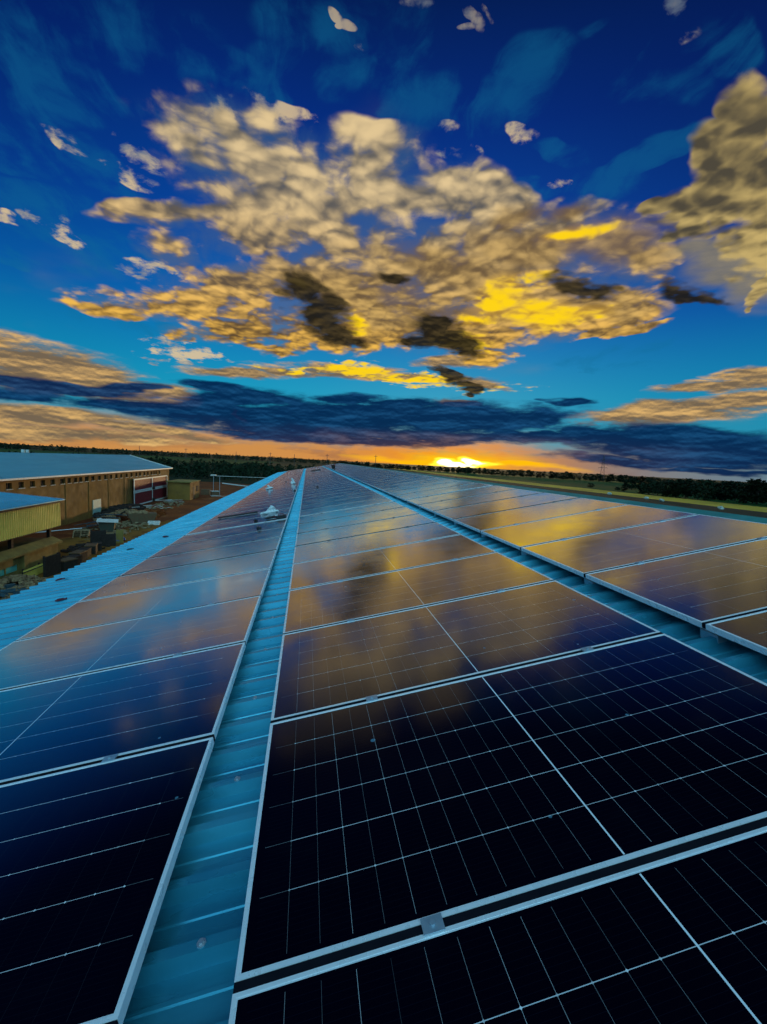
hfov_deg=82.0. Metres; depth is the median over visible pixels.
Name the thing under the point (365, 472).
solar panel
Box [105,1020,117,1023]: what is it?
solar panel
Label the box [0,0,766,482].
sky
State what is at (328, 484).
solar panel
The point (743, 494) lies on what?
broadleaf tree
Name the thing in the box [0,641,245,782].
solar panel
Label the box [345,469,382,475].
solar panel
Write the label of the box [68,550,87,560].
crate
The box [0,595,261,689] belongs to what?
solar panel
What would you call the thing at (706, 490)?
broadleaf tree
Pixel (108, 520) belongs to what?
white board
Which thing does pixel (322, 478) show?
solar panel
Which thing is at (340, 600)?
solar panel
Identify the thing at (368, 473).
solar panel
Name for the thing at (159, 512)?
rubble
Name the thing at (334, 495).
solar panel
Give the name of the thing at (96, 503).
door
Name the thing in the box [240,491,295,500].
solar panel
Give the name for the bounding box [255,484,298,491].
solar panel
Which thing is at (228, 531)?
solar panel
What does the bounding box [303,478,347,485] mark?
solar panel
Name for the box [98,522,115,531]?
waste bin
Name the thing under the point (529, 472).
broadleaf tree
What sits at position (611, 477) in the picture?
broadleaf tree
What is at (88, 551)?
crate
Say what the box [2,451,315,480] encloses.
woodland
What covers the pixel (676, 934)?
solar panel
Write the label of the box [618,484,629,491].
broadleaf tree
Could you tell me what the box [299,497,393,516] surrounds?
solar panel
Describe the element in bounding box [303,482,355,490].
solar panel
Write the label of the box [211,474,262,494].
pipe frame
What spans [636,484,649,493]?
broadleaf tree
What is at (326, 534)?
solar panel
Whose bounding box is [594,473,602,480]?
broadleaf tree
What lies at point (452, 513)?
solar panel
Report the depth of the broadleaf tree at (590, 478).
476.26 m
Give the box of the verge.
[316,463,766,517]
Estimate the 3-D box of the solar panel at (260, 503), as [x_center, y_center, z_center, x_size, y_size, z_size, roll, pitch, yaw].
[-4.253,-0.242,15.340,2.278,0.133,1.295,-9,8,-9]
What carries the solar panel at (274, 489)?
on the roof
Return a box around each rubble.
[0,574,47,599]
[0,583,26,597]
[59,542,109,556]
[82,520,153,533]
[92,509,135,520]
[93,503,145,517]
[116,509,165,519]
[146,500,183,509]
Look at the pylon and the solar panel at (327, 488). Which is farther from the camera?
the pylon
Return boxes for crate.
[61,557,77,570]
[62,554,81,564]
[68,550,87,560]
[77,547,91,557]
[84,543,97,553]
[92,542,101,550]
[201,489,209,494]
[210,491,218,494]
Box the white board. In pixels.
[96,518,117,522]
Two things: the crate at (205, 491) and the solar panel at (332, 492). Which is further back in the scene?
the crate at (205, 491)
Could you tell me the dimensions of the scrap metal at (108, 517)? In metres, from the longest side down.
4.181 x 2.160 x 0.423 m
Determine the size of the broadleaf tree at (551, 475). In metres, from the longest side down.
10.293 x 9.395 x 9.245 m
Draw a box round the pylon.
[598,455,605,481]
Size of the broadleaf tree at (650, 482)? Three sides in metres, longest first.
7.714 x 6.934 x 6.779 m
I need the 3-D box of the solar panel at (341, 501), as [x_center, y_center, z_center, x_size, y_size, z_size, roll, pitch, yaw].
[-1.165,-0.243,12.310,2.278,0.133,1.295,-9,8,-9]
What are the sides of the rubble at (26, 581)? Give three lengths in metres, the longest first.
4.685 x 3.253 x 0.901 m
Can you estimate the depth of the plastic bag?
11.80 m
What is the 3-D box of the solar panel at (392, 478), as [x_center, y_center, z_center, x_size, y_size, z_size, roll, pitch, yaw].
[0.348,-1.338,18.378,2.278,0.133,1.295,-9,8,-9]
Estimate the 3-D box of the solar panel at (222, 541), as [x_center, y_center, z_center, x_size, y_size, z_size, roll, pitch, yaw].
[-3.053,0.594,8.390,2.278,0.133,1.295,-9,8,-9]
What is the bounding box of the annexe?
[0,492,64,578]
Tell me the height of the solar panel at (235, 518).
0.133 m
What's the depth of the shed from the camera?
50.39 m
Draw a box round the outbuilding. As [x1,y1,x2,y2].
[166,479,200,499]
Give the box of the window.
[6,565,16,573]
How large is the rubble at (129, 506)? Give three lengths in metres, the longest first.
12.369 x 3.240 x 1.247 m
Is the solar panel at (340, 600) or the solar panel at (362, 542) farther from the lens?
the solar panel at (362, 542)
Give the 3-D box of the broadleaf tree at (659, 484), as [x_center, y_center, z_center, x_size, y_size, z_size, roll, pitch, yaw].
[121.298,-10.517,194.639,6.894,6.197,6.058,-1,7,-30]
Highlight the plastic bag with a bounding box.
[260,505,278,514]
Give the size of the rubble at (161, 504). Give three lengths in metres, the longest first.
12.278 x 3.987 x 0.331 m
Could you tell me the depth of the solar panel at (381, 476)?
20.60 m
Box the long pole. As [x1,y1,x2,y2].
[37,528,81,532]
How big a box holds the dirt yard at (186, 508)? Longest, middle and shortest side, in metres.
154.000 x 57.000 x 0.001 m
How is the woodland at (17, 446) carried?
on the ground at (251, 481)
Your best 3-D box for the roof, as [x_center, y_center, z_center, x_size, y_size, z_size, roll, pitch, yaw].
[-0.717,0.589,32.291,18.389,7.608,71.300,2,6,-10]
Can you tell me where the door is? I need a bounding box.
[93,499,100,513]
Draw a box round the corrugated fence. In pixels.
[22,563,42,574]
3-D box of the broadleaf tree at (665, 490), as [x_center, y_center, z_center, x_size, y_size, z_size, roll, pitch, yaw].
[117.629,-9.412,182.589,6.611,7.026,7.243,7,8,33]
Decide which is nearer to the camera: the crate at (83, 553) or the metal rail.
the metal rail
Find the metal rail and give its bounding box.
[218,511,257,517]
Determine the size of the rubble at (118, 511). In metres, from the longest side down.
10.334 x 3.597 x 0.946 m
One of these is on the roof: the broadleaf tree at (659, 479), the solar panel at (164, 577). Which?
the solar panel at (164, 577)
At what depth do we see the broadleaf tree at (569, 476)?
480.34 m
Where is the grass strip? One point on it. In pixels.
(737, 506)
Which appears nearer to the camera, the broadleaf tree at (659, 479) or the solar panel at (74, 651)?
the solar panel at (74, 651)
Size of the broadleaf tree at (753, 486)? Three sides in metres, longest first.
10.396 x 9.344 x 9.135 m
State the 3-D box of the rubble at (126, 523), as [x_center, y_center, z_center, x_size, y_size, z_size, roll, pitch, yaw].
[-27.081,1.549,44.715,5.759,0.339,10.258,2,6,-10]
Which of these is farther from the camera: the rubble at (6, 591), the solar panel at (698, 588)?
the rubble at (6, 591)
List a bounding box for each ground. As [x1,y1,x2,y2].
[0,520,173,597]
[3,444,761,506]
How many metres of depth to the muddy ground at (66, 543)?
38.07 m
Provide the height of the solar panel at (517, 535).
0.133 m
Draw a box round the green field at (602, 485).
[419,470,766,506]
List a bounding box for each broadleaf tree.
[525,470,532,476]
[547,471,555,478]
[566,472,573,479]
[587,474,594,480]
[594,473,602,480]
[603,474,618,481]
[616,475,626,482]
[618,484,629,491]
[622,476,640,489]
[634,476,647,486]
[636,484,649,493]
[639,479,657,494]
[647,477,664,489]
[651,481,664,494]
[659,481,675,496]
[670,482,685,497]
[672,479,684,489]
[674,478,696,497]
[692,482,700,497]
[694,479,717,500]
[713,481,735,500]
[726,482,744,501]
[734,483,757,503]
[737,478,766,504]
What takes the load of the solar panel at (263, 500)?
on the roof
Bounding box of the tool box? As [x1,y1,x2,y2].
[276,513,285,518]
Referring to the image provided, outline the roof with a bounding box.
[0,463,766,1023]
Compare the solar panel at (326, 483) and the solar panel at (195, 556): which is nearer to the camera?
the solar panel at (195, 556)
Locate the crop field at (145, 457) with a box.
[0,448,280,463]
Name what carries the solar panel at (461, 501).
on the roof
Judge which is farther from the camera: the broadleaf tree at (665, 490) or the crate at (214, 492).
the broadleaf tree at (665, 490)
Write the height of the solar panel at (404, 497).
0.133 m
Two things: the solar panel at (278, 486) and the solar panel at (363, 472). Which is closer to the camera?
the solar panel at (278, 486)
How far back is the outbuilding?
74.49 m
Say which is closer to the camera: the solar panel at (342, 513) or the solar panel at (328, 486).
the solar panel at (342, 513)
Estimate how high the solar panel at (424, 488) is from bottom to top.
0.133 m
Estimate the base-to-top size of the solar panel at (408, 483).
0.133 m
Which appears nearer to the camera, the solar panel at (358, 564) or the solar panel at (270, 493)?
the solar panel at (358, 564)
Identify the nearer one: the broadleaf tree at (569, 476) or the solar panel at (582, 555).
the solar panel at (582, 555)
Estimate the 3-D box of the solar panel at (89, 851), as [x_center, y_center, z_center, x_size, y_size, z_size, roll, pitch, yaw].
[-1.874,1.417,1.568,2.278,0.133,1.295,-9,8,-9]
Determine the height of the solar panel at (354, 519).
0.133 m
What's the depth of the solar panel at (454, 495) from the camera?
10.19 m
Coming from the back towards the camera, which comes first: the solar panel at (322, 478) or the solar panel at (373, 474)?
the solar panel at (322, 478)
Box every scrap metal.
[74,521,98,527]
[92,513,119,517]
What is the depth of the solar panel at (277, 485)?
25.56 m
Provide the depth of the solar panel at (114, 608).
4.82 m
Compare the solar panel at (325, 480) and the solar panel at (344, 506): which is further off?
the solar panel at (325, 480)
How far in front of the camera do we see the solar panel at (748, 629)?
2.55 m
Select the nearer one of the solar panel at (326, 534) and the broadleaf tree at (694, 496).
the solar panel at (326, 534)
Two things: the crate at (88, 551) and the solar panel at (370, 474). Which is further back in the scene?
the crate at (88, 551)
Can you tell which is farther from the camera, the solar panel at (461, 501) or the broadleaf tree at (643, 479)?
the broadleaf tree at (643, 479)
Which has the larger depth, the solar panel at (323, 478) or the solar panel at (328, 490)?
the solar panel at (323, 478)
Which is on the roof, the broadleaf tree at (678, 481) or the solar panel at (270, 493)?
the solar panel at (270, 493)
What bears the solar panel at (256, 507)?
on the roof
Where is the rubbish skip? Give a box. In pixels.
[127,510,156,523]
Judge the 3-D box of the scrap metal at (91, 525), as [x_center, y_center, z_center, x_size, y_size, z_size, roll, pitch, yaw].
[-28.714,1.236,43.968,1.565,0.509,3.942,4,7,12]
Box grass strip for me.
[374,466,766,511]
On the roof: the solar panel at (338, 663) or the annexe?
the solar panel at (338, 663)
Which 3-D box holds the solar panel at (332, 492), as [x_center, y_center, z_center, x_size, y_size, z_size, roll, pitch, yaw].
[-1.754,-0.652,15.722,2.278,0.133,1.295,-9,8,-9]
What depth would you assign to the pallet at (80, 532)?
39.43 m
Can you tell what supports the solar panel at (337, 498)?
on the roof
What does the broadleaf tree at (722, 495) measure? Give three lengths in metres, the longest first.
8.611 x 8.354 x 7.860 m
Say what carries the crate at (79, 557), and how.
on the muddy ground at (66, 543)
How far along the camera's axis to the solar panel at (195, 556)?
7.14 m
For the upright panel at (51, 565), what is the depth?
27.30 m
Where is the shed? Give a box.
[0,449,172,536]
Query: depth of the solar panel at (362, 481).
19.50 m
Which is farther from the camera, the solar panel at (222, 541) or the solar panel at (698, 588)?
the solar panel at (222, 541)
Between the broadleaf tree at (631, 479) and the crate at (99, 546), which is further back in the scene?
the broadleaf tree at (631, 479)
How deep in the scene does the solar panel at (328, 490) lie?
16.82 m
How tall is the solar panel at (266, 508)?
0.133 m
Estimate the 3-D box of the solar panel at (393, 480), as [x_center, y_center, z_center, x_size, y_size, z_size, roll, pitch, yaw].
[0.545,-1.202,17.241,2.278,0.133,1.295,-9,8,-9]
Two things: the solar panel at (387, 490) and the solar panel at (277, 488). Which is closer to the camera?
the solar panel at (387, 490)
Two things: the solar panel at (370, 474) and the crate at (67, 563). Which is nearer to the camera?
the solar panel at (370, 474)
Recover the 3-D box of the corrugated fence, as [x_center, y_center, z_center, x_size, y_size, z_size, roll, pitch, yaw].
[-21.474,3.508,27.626,0.150,0.700,3.500,2,6,-10]
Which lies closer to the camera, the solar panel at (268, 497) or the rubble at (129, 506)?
the solar panel at (268, 497)
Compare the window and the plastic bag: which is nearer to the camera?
the plastic bag
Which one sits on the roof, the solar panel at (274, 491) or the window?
the solar panel at (274, 491)
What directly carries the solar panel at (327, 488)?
on the roof
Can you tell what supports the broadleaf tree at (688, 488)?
on the green field at (602, 485)
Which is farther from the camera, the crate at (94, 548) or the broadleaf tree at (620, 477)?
the broadleaf tree at (620, 477)
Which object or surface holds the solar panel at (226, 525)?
on the roof
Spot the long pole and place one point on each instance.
(61, 530)
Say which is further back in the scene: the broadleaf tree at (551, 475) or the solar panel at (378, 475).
the broadleaf tree at (551, 475)
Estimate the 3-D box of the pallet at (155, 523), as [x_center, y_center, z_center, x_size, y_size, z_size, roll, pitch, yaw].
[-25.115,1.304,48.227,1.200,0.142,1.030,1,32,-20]
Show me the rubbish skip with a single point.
(140, 516)
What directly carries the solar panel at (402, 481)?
on the roof
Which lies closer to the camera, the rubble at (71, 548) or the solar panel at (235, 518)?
the solar panel at (235, 518)
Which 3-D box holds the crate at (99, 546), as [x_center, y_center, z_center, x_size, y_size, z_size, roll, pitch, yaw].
[-22.596,2.708,34.847,0.638,0.574,0.890,-1,8,-35]
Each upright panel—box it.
[43,552,60,576]
[90,529,105,542]
[102,533,115,545]
[116,529,123,542]
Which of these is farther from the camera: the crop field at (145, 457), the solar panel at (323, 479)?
the crop field at (145, 457)
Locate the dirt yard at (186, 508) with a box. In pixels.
[23,482,250,538]
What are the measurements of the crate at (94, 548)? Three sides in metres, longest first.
1.060 x 0.760 x 0.670 m
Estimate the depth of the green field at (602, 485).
345.78 m
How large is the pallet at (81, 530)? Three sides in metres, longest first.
1.200 x 1.030 x 0.142 m
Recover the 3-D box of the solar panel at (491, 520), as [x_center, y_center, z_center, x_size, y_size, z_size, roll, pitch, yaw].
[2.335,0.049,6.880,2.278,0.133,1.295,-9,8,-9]
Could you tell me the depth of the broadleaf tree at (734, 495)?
171.38 m
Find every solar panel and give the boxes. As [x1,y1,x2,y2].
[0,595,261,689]
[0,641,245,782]
[0,734,214,1023]
[17,568,270,639]
[78,549,276,601]
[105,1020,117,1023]
[120,536,280,575]
[149,526,283,557]
[170,519,286,544]
[186,512,288,534]
[198,508,290,526]
[210,503,291,519]
[218,500,292,514]
[224,497,293,510]
[228,817,766,1023]
[231,495,294,506]
[234,632,766,982]
[235,492,295,503]
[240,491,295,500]
[245,489,296,497]
[248,487,297,495]
[251,486,297,493]
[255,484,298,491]
[256,483,298,490]
[260,482,298,488]
[271,580,659,720]
[283,552,553,632]
[289,534,495,589]
[293,522,459,562]
[295,513,434,545]
[297,506,417,532]
[298,502,403,523]
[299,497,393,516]
[300,493,384,509]
[301,488,371,501]
[301,491,377,505]
[302,485,362,495]
[302,486,366,498]
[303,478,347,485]
[303,479,349,487]
[303,480,353,488]
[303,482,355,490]
[303,483,359,492]
[304,475,340,480]
[304,476,342,481]
[304,476,343,482]
[304,477,344,484]
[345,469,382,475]
[347,470,382,475]
[348,470,389,476]
[351,471,391,477]
[352,471,395,478]
[355,472,402,479]
[357,472,406,480]
[360,473,411,482]
[363,474,417,483]
[367,475,426,485]
[371,476,438,487]
[376,478,444,490]
[381,479,459,492]
[388,480,474,496]
[396,482,492,500]
[406,485,516,505]
[418,489,541,512]
[433,492,577,520]
[453,497,626,532]
[480,504,694,549]
[518,514,766,576]
[579,537,766,627]
[691,608,766,655]
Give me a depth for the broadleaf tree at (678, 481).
229.40 m
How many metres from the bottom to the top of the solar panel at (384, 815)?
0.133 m
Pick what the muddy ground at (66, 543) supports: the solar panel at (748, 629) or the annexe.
the annexe
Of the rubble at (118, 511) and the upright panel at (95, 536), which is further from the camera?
the rubble at (118, 511)
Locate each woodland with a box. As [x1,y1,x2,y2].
[0,442,369,465]
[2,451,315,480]
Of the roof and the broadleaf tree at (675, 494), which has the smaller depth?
the roof
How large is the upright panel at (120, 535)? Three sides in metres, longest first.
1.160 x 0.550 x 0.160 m
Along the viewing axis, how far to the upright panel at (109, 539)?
36.40 m
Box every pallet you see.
[73,529,90,532]
[73,531,89,533]
[148,521,159,524]

